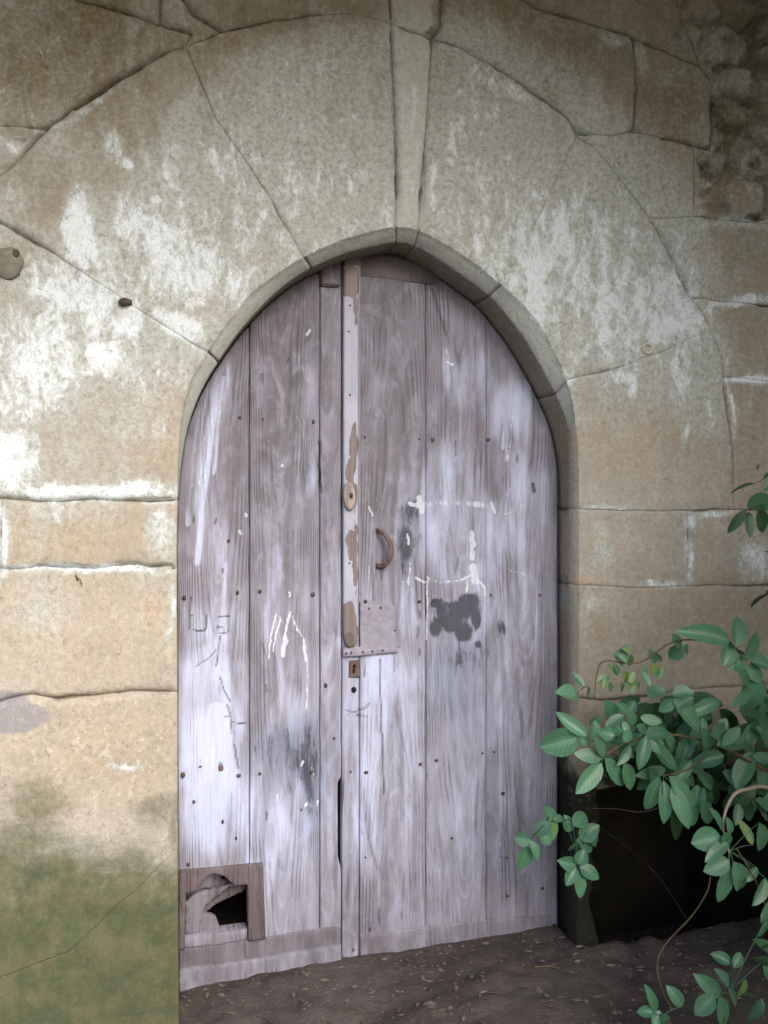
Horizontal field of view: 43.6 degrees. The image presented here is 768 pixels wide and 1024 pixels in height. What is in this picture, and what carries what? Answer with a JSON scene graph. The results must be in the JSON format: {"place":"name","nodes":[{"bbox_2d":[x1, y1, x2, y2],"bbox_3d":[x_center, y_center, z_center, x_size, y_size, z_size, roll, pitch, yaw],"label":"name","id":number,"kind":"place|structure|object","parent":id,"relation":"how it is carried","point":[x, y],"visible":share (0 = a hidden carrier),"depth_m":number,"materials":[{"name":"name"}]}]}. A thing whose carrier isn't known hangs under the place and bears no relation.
{"place":"outdoors","nodes":[
{"label":"outdoors","id":0,"kind":"place"},
{"bbox_2d":[179,779,767,1023],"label":"ground","id":1,"kind":"structure","parent":0,"point":[379,972],"depth_m":2.57,"materials":[{"name":"soil"}]},
{"bbox_2d":[0,0,767,1023],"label":"stone wall","id":2,"kind":"structure","parent":1,"relation":"on","point":[568,198],"depth_m":2.57,"materials":[{"name":"stone"}]},
{"bbox_2d":[0,247,23,279],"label":"iron knob","id":3,"kind":"object","parent":2,"relation":"attached to","point":[11,262],"visible":1,"depth_m":2.36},
{"bbox_2d":[119,298,131,306],"bbox_3d":[-0.654,-0.531,2.429,0.034,0.023,0.016,0,0,-14],"label":"wooden peg","id":4,"kind":"object","parent":2,"relation":"attached to","point":[124,302],"visible":1,"depth_m":2.42,"materials":[{"name":"wood"}]},
{"bbox_2d":[177,263,340,990],"bbox_3d":[-0.349,0.308,2.703,0.456,2.065,0.086,0,0,-14],"label":"door leaf","id":5,"kind":"object","parent":2,"relation":"attached to","point":[259,624],"visible":1,"depth_m":2.68,"materials":[{"name":"grey wood"}]},
{"bbox_2d":[340,253,557,956],"bbox_3d":[0.203,0.321,2.809,0.666,2.133,0.078,0,0,-14],"label":"door leaf","id":6,"kind":"object","parent":2,"relation":"attached to","point":[449,648],"visible":0.94,"depth_m":2.80,"materials":[{"name":"grey wood"}]},
{"bbox_2d":[641,343,652,354],"bbox_3d":[0.763,-0.473,2.790,0.036,0.034,0.019,0,0,-14],"label":"pipe socket","id":7,"kind":"object","parent":2,"relation":"attached to","point":[643,347],"visible":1,"depth_m":2.78,"materials":[{"name":"paint"}]},
{"bbox_2d":[181,918,767,1023],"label":"leaf litter","id":8,"kind":"object","parent":1,"relation":"on","point":[539,990],"visible":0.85,"depth_m":2.56,"materials":[{"name":"brown plant"}]},
{"bbox_2d":[534,965,566,973],"bbox_3d":[0.451,1.229,2.585,0.091,0.006,0.027,0,0,28],"label":"fallen twig","id":9,"kind":"object","parent":1,"relation":"on","point":[549,966],"visible":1,"depth_m":2.60,"materials":[{"name":"brown wood"}]},
{"bbox_2d":[539,472,767,966],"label":"leafy shrub","id":10,"kind":"object","parent":1,"relation":"on","point":[681,804],"visible":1,"depth_m":2.44,"materials":[{"name":"green plant"}]},
{"bbox_2d":[515,806,686,919],"bbox_3d":[0.604,0.974,2.609,0.513,0.345,0.078,0,0,-9],"label":"sprig","id":11,"kind":"object","parent":10,"relation":"attached to","point":[547,832],"visible":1,"depth_m":2.58,"materials":[{"name":"green plant"}]},
{"bbox_2d":[727,476,767,537],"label":"hanging branch","id":12,"kind":"object","parent":10,"relation":"hanging from","point":[758,501],"visible":0.98,"depth_m":2.29,"materials":[{"name":"green plant"}]},
{"bbox_2d":[656,877,710,1007],"bbox_3d":[0.778,1.160,2.513,0.091,0.336,0.288,0,0,31],"label":"dry vine","id":13,"kind":"object","parent":1,"relation":"on","point":[668,940],"visible":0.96,"depth_m":2.52,"materials":[{"name":"brown plant"}]},
{"bbox_2d":[637,922,767,1023],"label":"ground seedling","id":14,"kind":"object","parent":1,"relation":"on","point":[705,1004],"visible":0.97,"depth_m":2.20,"materials":[{"name":"green plant"}]}
]}

